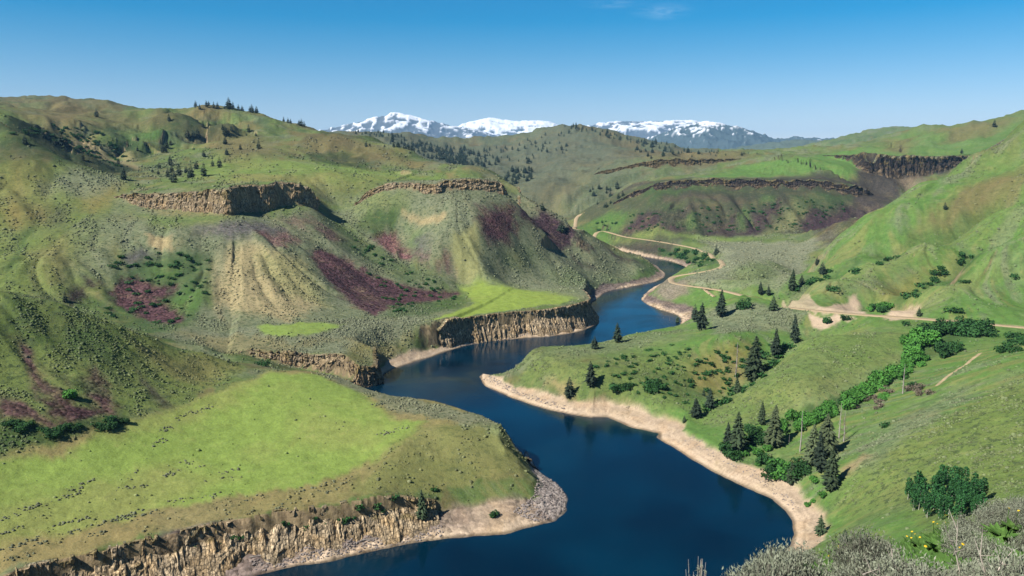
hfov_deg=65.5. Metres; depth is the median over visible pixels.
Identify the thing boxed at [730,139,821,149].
hills
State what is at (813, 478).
shrub
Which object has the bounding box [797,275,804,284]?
pine tree
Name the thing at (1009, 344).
shrub
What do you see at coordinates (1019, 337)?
shrub
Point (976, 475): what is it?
aspen tree
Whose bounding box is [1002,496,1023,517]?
sagebrush
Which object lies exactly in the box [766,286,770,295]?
pine tree
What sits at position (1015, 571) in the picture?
sagebrush
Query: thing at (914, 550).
flowering plant
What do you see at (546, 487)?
shore stones
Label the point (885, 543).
sagebrush
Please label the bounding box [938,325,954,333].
shrub
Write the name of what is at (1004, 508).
sagebrush
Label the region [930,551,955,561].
flowering plant
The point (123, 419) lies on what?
shrub
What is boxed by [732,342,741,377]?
dead tree
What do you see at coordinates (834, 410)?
shrub
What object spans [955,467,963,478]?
aspen tree
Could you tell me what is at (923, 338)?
shrub
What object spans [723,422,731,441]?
pine tree
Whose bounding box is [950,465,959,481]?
aspen tree
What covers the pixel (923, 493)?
aspen tree
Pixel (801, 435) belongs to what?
dead tree
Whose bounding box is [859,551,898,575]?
dead branch
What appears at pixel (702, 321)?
pine tree
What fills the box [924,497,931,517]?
aspen tree
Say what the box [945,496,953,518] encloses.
aspen tree
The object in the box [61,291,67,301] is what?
pine tree
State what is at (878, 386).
shrub
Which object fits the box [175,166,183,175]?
pine tree
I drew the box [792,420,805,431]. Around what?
shrub
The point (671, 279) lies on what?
dirt road
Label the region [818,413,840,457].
pine tree
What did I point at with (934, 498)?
aspen tree
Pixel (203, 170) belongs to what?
pine tree
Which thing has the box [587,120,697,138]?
snowy mountains
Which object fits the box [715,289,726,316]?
pine tree
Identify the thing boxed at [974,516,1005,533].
sagebrush
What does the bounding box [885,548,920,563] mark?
flowering plant
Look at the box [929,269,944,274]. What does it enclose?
shrub
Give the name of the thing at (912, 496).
aspen tree
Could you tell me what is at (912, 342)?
shrub
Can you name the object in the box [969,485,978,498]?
aspen tree
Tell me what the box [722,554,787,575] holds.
sagebrush
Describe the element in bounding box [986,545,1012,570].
dead branch
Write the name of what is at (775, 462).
shrub
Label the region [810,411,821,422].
shrub
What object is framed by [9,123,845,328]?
shrub cover
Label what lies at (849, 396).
shrub
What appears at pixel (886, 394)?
shrub
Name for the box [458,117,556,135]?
snowy mountains
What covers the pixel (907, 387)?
shrub
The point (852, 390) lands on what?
shrub
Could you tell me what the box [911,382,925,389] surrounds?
shrub
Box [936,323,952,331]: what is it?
shrub
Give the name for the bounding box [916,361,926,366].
shrub
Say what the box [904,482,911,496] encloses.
aspen tree
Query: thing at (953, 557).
flowering plant
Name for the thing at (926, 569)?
sagebrush
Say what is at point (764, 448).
shrub
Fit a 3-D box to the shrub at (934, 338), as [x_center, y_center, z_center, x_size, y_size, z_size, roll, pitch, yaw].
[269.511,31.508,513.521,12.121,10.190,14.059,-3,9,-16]
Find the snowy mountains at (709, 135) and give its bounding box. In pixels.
[646,121,834,149]
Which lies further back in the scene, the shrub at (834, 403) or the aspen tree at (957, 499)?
the shrub at (834, 403)
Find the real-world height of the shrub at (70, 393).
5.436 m
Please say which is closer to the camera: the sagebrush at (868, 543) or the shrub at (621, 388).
the sagebrush at (868, 543)
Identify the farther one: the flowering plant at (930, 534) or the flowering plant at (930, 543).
the flowering plant at (930, 534)
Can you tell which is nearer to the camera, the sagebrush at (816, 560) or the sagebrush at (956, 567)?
the sagebrush at (956, 567)
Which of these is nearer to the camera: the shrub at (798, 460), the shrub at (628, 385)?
the shrub at (798, 460)
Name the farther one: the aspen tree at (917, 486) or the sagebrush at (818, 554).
the aspen tree at (917, 486)
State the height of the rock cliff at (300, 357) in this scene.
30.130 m
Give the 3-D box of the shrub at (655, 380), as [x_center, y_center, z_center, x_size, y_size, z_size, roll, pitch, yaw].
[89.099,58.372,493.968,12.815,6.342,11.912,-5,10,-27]
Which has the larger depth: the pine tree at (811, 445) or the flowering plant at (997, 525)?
the pine tree at (811, 445)
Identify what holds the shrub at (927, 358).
on the terrain
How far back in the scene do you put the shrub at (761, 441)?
408.49 m
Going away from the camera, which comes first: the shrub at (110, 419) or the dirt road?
the shrub at (110, 419)
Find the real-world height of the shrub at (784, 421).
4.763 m
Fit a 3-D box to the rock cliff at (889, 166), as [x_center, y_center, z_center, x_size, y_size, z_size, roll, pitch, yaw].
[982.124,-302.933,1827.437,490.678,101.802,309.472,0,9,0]
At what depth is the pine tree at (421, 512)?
328.87 m
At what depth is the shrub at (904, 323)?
556.96 m
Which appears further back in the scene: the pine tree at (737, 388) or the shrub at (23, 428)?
the pine tree at (737, 388)
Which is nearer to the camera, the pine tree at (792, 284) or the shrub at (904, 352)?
the shrub at (904, 352)
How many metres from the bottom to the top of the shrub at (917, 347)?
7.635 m
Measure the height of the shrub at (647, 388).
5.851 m
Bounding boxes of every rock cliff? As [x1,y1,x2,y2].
[6,496,439,575]
[114,181,320,215]
[239,348,365,387]
[345,347,384,386]
[354,179,521,206]
[437,292,598,347]
[524,456,538,470]
[594,158,735,174]
[613,178,873,204]
[822,138,1005,178]
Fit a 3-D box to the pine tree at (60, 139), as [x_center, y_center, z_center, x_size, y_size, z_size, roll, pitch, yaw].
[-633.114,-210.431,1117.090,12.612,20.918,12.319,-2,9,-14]
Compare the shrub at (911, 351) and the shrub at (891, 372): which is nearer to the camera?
the shrub at (891, 372)
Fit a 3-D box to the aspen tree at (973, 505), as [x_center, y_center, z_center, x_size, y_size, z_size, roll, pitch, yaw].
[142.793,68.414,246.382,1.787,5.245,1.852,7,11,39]
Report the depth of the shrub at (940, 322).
539.22 m
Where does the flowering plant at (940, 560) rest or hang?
on the terrain
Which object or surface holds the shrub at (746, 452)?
on the terrain
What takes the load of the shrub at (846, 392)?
on the terrain
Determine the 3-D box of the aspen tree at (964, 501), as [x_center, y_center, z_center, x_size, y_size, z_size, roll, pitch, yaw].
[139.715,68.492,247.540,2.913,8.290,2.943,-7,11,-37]
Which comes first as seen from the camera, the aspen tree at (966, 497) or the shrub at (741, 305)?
the aspen tree at (966, 497)
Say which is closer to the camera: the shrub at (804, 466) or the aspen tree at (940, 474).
the aspen tree at (940, 474)
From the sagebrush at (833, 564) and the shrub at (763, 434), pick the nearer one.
the sagebrush at (833, 564)
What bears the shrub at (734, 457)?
on the terrain
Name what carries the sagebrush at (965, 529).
on the terrain
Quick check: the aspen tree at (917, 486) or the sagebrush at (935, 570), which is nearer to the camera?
the sagebrush at (935, 570)
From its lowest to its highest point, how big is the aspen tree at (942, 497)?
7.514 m
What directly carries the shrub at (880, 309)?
on the terrain
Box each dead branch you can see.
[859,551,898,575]
[947,510,970,575]
[974,527,989,574]
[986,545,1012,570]
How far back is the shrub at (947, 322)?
542.57 m
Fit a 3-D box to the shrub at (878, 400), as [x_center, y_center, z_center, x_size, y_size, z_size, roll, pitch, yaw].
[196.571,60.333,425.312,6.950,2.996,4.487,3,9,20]
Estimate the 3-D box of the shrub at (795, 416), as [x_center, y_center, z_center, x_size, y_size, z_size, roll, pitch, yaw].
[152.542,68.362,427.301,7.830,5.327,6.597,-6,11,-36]
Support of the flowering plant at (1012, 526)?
on the terrain
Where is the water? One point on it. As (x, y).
(640, 502)
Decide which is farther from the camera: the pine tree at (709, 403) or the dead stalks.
the pine tree at (709, 403)
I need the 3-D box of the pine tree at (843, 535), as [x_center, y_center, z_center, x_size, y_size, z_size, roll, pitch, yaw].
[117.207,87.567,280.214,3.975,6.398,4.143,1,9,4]
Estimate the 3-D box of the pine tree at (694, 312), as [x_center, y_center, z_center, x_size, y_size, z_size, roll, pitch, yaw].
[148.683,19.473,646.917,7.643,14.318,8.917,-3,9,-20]
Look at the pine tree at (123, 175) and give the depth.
915.00 m
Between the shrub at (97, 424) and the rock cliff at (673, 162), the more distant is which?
the rock cliff at (673, 162)
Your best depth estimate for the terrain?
630.75 m
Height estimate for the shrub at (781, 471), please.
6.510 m
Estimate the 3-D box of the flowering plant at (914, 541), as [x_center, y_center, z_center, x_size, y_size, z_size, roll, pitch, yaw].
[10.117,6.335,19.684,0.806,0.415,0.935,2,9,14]
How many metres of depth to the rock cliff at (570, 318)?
704.48 m
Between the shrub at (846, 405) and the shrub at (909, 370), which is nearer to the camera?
the shrub at (846, 405)
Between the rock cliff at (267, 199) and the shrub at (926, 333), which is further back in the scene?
the rock cliff at (267, 199)
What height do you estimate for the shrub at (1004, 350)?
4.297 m
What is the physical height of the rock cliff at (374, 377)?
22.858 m
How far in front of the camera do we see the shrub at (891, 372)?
460.97 m
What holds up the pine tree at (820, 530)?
on the terrain
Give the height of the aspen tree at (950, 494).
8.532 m
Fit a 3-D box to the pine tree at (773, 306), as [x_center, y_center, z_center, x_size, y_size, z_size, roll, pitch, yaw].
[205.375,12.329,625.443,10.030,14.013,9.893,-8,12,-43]
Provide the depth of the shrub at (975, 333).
523.67 m
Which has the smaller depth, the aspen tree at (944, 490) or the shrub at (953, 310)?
the aspen tree at (944, 490)
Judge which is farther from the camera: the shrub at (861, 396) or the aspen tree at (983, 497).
the shrub at (861, 396)
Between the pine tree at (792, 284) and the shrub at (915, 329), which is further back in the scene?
the pine tree at (792, 284)
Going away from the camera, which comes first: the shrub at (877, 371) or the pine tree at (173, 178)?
the shrub at (877, 371)
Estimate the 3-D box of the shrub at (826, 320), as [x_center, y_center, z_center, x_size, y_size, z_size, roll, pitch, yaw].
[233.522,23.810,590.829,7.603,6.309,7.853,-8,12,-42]
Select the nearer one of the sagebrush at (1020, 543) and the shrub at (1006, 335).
the sagebrush at (1020, 543)
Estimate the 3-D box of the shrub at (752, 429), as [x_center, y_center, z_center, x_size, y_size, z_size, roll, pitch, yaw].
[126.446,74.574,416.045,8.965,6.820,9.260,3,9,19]
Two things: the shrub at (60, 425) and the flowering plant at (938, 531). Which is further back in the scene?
the shrub at (60, 425)
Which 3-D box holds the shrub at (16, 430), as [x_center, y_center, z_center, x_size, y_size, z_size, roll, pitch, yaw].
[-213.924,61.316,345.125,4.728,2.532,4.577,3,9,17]
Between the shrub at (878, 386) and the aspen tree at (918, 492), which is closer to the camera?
the aspen tree at (918, 492)
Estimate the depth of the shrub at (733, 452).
398.04 m
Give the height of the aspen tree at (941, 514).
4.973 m
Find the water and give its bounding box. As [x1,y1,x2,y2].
[257,256,793,575]
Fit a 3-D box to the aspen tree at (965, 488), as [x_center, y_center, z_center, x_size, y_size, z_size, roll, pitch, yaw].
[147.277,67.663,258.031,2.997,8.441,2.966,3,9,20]
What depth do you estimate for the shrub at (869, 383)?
448.17 m
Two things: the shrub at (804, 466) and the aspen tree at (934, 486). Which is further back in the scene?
the shrub at (804, 466)
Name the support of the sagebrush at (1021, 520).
on the terrain
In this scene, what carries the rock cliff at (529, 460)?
on the terrain
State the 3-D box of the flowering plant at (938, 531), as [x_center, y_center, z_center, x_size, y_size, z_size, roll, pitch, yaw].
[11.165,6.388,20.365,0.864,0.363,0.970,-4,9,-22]
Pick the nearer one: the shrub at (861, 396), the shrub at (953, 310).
the shrub at (861, 396)
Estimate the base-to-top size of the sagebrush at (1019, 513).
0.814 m
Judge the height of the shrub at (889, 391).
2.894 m
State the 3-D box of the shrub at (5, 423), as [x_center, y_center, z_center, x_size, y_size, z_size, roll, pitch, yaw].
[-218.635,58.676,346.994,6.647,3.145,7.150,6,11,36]
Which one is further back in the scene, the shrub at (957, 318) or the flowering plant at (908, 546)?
the shrub at (957, 318)
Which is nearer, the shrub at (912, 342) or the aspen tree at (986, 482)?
the aspen tree at (986, 482)
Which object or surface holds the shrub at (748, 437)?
on the terrain
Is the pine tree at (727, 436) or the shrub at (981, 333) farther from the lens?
the shrub at (981, 333)
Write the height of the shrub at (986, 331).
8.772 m
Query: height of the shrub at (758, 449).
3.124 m
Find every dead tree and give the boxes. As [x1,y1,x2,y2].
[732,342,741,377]
[799,411,802,451]
[838,403,841,438]
[842,413,848,441]
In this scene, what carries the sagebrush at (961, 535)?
on the terrain
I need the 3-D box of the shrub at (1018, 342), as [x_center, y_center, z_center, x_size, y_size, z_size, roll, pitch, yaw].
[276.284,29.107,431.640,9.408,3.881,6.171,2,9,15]
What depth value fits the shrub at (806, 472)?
365.48 m
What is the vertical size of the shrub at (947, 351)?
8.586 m
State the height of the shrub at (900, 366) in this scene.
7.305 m
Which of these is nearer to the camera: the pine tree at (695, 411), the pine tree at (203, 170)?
the pine tree at (695, 411)
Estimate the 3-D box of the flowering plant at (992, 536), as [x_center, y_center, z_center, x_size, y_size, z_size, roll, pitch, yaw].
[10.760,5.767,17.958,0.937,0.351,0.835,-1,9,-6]
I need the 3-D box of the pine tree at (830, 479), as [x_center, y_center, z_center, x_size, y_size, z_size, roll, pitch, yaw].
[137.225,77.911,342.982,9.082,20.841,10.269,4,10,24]
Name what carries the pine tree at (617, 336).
on the terrain
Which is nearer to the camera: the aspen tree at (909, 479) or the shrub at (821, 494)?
the aspen tree at (909, 479)
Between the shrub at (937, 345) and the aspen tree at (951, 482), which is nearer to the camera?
the aspen tree at (951, 482)
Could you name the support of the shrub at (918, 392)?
on the terrain
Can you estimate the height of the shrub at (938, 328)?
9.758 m
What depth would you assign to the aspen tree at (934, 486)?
273.94 m
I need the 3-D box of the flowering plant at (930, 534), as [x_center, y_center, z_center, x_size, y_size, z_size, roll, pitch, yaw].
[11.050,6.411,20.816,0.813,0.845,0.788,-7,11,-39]
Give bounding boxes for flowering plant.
[801,560,833,575]
[819,555,836,570]
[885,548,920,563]
[900,536,926,549]
[905,546,938,557]
[907,534,929,550]
[912,544,932,552]
[917,534,943,552]
[919,521,936,537]
[919,551,944,564]
[923,543,963,571]
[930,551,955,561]
[931,526,948,537]
[934,515,955,552]
[942,544,956,554]
[944,552,973,566]
[971,534,1005,541]
[980,522,1005,532]
[983,535,1006,546]
[984,507,1018,542]
[999,510,1022,533]
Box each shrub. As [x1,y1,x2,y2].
[0,419,16,426]
[12,427,21,432]
[14,420,30,430]
[16,419,34,426]
[36,426,51,433]
[43,427,60,438]
[51,430,63,437]
[57,422,70,429]
[61,388,77,398]
[69,422,80,430]
[90,422,105,426]
[94,422,110,431]
[102,416,114,421]
[106,421,117,428]
[118,417,130,422]
[254,359,271,366]
[489,509,499,517]
[608,383,626,392]
[622,381,634,388]
[641,378,658,391]
[646,378,662,384]
[648,386,658,392]
[657,381,667,388]
[718,442,735,449]
[722,450,741,461]
[724,442,733,449]
[727,449,744,458]
[735,297,751,309]
[739,449,749,455]
[743,432,755,441]
[744,422,756,431]
[744,444,752,450]
[745,424,762,434]
[752,431,766,444]
[752,447,763,452]
[753,430,767,439]
[755,452,772,464]
[760,462,784,479]
[762,445,770,451]
[768,459,784,464]
[769,457,783,468]
[770,466,786,479]
[780,418,788,424]
[780,422,787,432]
[784,408,795,420]
[784,461,799,478]
[789,456,810,465]
[789,461,811,478]
[792,410,801,419]
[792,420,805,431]
[796,463,811,474]
[798,415,811,426]
[803,410,810,419]
[809,475,819,482]
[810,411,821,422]
[815,407,829,418]
[817,491,826,497]
[822,317,832,323]
[823,400,836,408]
[825,285,840,291]
[831,407,838,415]
[839,390,857,400]
[840,314,852,320]
[842,394,859,402]
[842,397,857,409]
[849,387,857,393]
[857,390,867,401]
[859,380,873,388]
[861,387,874,396]
[867,373,880,380]
[871,370,883,374]
[871,377,886,385]
[871,382,885,391]
[874,398,885,402]
[876,305,885,312]
[876,374,891,383]
[876,402,884,407]
[877,372,893,380]
[878,392,889,397]
[879,422,889,427]
[883,364,896,372]
[884,388,894,392]
[887,368,896,373]
[894,369,908,379]
[895,364,905,370]
[898,334,910,345]
[900,354,915,362]
[900,360,914,367]
[901,321,910,325]
[901,350,920,360]
[903,338,920,349]
[904,345,923,361]
[904,385,915,390]
[905,334,924,346]
[906,368,912,373]
[908,331,928,346]
[909,327,923,333]
[910,345,924,353]
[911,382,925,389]
[914,389,922,395]
[916,323,937,330]
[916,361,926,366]
[918,329,932,344]
[921,322,943,335]
[922,354,929,360]
[923,389,935,394]
[927,329,941,344]
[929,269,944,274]
[930,319,945,325]
[933,339,948,352]
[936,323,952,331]
[937,343,954,357]
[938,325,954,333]
[939,317,959,324]
[943,306,964,312]
[948,320,970,335]
[948,339,964,352]
[953,323,980,337]
[954,315,984,326]
[958,280,971,282]
[959,325,977,335]
[969,327,982,335]
[974,318,994,329]
[977,324,998,337]
[998,345,1012,351]
[1001,341,1016,346]
[1003,331,1018,337]
[1005,346,1021,352]
[1008,273,1019,277]
[1010,332,1023,338]
[1011,339,1023,344]
[1013,335,1023,341]
[1013,345,1023,350]
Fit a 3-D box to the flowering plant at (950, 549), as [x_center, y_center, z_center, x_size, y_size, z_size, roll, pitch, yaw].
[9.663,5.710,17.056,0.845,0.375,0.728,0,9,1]
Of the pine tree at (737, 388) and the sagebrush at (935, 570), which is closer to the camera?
the sagebrush at (935, 570)
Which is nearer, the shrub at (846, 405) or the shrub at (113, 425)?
the shrub at (113, 425)
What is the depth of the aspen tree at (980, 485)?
255.95 m
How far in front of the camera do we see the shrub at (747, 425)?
421.17 m
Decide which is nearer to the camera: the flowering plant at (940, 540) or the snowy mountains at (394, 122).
the flowering plant at (940, 540)
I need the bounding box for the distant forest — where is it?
[355,122,757,177]
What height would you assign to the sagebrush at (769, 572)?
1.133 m
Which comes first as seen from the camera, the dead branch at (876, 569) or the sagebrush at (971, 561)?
the dead branch at (876, 569)
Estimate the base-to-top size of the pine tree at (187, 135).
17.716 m
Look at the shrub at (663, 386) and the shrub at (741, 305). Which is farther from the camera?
the shrub at (741, 305)
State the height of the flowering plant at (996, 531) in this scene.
0.838 m
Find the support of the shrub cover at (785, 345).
on the terrain
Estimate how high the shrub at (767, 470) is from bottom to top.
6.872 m
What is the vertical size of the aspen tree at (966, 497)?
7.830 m
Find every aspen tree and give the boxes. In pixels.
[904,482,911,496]
[905,477,912,497]
[910,493,917,507]
[913,470,922,484]
[913,483,921,501]
[915,488,922,509]
[920,477,928,496]
[920,488,929,511]
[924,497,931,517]
[929,475,937,494]
[931,483,939,495]
[931,494,936,509]
[936,493,941,508]
[936,503,941,517]
[937,471,944,485]
[938,464,944,471]
[938,485,946,500]
[939,495,946,512]
[939,507,943,518]
[942,466,951,487]
[945,490,954,513]
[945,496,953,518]
[949,478,956,489]
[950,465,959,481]
[953,474,960,485]
[953,484,956,500]
[953,505,959,518]
[954,497,962,515]
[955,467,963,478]
[957,496,966,515]
[961,466,969,481]
[963,485,970,494]
[963,494,970,512]
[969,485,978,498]
[970,472,979,484]
[971,501,976,512]
[976,479,985,494]
[978,492,987,508]
[981,477,988,494]
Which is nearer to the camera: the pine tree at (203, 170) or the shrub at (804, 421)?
the shrub at (804, 421)
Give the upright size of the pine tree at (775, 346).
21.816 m
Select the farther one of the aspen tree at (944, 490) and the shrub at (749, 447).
the shrub at (749, 447)
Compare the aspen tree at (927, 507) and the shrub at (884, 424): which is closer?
the aspen tree at (927, 507)
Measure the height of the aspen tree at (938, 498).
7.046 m
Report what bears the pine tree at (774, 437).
on the terrain
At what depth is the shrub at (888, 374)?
455.46 m
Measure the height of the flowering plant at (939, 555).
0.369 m
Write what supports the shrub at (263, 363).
on the terrain
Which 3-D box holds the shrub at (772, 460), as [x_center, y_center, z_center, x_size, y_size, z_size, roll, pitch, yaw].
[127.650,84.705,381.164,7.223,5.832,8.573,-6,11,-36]
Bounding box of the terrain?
[0,95,1023,575]
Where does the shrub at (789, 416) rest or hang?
on the terrain
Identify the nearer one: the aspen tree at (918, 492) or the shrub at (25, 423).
the aspen tree at (918, 492)
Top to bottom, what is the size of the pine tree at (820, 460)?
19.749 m
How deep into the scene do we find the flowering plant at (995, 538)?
17.61 m
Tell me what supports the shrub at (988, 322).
on the terrain
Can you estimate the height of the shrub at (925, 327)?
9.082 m
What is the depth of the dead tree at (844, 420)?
386.52 m
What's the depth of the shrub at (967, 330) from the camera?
524.91 m
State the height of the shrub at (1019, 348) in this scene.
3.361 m
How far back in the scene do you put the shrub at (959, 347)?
487.23 m
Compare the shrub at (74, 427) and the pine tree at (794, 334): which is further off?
the pine tree at (794, 334)
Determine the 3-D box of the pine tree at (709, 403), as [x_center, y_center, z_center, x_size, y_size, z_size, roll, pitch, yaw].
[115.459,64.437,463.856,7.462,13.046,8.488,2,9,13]
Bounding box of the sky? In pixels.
[0,0,1023,138]
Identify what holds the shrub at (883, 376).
on the terrain
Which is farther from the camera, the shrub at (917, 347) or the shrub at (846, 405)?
the shrub at (917, 347)
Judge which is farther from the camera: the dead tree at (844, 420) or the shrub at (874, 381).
the shrub at (874, 381)
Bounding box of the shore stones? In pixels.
[250,333,798,570]
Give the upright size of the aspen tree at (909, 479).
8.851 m
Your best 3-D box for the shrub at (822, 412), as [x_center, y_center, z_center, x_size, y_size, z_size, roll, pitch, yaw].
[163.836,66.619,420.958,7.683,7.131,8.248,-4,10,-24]
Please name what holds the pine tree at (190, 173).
on the terrain
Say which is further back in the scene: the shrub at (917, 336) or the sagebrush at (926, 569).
the shrub at (917, 336)
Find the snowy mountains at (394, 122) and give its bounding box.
[318,112,497,137]
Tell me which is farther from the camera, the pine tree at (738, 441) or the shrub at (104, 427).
the pine tree at (738, 441)
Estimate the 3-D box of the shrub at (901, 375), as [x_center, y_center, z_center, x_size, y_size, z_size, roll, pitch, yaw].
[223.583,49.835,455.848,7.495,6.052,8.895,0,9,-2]
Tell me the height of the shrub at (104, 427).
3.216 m
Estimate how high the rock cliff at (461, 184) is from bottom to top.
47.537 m
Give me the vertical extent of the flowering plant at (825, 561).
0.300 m
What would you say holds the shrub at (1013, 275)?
on the terrain
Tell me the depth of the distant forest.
2859.69 m
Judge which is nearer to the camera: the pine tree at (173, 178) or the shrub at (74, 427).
the shrub at (74, 427)
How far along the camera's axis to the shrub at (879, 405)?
416.35 m
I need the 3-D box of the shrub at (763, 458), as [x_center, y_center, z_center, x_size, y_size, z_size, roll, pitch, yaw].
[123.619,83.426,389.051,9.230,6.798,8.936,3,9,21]
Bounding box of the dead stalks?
[688,556,706,575]
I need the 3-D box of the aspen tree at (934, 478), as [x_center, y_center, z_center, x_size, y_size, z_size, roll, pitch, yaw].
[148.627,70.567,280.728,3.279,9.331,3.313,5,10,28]
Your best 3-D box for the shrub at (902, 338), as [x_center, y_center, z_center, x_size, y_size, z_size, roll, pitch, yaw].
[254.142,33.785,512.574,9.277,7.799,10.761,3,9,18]
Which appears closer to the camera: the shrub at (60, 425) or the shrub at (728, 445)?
the shrub at (60, 425)
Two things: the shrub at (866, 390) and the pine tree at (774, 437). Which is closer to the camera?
the pine tree at (774, 437)
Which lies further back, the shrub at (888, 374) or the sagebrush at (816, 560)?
the shrub at (888, 374)
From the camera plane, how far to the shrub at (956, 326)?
530.59 m
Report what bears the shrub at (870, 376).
on the terrain
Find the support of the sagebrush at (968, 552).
on the terrain
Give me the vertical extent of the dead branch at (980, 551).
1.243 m
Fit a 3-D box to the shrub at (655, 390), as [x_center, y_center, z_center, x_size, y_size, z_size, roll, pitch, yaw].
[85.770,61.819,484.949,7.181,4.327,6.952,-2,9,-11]
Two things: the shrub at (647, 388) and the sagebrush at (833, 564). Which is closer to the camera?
the sagebrush at (833, 564)
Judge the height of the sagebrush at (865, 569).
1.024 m
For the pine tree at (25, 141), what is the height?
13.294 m
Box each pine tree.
[22,134,27,144]
[57,133,64,144]
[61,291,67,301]
[64,139,69,146]
[119,169,127,178]
[169,171,177,182]
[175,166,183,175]
[184,130,191,137]
[187,164,194,177]
[200,163,206,175]
[222,126,227,135]
[225,98,232,108]
[416,490,427,520]
[556,220,565,231]
[563,377,575,398]
[583,361,597,386]
[590,336,599,349]
[612,323,622,342]
[688,398,703,417]
[690,303,698,319]
[694,302,709,329]
[704,388,715,407]
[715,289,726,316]
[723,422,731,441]
[728,412,748,452]
[732,377,741,393]
[742,336,766,380]
[757,282,763,294]
[757,401,766,424]
[763,405,785,447]
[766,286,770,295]
[768,296,779,310]
[770,329,780,357]
[786,461,797,484]
[788,269,796,289]
[789,314,800,342]
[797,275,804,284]
[800,424,818,465]
[810,432,827,472]
[813,514,826,536]
[817,262,826,273]
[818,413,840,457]
[819,446,840,491]
[839,528,849,542]
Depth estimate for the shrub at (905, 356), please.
478.62 m
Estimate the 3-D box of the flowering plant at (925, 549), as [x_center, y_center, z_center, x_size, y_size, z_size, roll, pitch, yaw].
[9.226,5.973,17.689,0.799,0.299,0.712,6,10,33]
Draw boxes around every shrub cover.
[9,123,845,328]
[194,251,974,546]
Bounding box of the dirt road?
[572,212,1023,327]
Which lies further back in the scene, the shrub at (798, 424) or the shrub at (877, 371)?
the shrub at (877, 371)
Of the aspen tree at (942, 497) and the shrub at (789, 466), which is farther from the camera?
the shrub at (789, 466)
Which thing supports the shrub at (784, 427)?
on the terrain
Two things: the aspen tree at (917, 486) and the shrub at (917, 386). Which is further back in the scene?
the shrub at (917, 386)
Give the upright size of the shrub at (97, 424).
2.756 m
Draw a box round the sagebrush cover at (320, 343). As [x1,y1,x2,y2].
[0,115,1023,562]
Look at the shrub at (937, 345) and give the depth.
493.13 m
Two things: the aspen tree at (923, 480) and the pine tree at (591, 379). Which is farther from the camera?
the pine tree at (591, 379)
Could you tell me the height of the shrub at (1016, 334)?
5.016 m
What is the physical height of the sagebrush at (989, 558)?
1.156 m
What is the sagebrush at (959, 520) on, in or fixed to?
on the terrain
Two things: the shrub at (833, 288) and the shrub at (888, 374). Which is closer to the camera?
the shrub at (888, 374)
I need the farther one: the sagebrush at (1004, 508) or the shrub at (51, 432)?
the shrub at (51, 432)
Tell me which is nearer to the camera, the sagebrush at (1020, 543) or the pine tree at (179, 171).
the sagebrush at (1020, 543)
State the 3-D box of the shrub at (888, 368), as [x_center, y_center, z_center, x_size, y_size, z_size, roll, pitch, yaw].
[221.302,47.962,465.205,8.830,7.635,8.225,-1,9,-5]
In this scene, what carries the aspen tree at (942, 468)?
on the terrain
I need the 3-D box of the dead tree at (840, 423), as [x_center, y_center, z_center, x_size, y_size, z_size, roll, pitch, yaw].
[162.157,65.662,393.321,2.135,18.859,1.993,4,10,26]
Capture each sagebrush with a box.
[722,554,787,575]
[725,549,809,575]
[741,540,814,573]
[745,537,839,575]
[762,541,830,568]
[796,566,857,575]
[801,550,832,571]
[802,546,822,557]
[815,558,857,575]
[817,521,905,574]
[831,543,921,575]
[860,534,901,553]
[869,541,953,575]
[887,555,972,575]
[908,561,972,575]
[935,521,987,551]
[937,512,984,532]
[937,556,997,575]
[941,538,994,563]
[944,523,987,536]
[946,541,1023,575]
[949,554,991,571]
[952,539,994,557]
[953,530,1007,552]
[963,538,1023,575]
[968,505,1006,527]
[971,496,1007,523]
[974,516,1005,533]
[986,493,1023,518]
[1001,500,1023,524]
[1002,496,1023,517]
[1006,530,1023,553]
[1013,511,1023,533]
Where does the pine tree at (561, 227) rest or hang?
on the terrain
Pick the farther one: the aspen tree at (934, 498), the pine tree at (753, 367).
the pine tree at (753, 367)
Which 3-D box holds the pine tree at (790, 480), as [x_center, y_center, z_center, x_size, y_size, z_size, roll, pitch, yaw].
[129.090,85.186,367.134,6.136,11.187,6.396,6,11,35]
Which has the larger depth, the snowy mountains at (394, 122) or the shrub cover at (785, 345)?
the snowy mountains at (394, 122)
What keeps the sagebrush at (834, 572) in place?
on the terrain
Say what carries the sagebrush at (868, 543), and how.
on the terrain
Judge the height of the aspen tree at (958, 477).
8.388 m
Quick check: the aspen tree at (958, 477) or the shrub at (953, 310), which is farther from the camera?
the shrub at (953, 310)
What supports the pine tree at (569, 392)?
on the terrain
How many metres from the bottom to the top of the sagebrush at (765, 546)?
0.982 m
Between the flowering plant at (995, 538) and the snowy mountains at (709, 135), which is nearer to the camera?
the flowering plant at (995, 538)
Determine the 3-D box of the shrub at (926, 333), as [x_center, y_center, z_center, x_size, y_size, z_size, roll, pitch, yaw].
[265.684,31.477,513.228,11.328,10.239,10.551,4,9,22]
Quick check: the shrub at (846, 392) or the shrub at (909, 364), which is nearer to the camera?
the shrub at (846, 392)
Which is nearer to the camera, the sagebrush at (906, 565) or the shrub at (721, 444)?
the sagebrush at (906, 565)
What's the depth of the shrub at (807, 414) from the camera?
421.52 m
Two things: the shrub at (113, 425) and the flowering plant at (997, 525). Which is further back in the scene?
the shrub at (113, 425)
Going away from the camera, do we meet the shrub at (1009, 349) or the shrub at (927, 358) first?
the shrub at (1009, 349)
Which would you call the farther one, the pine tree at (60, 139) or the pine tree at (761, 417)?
the pine tree at (60, 139)
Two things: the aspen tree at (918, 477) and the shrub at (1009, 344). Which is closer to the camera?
the aspen tree at (918, 477)
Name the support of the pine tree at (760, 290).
on the terrain
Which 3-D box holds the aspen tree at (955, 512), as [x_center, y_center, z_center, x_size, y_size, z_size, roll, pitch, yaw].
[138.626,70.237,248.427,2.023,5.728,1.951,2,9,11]
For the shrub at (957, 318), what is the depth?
544.71 m
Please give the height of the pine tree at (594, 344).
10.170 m

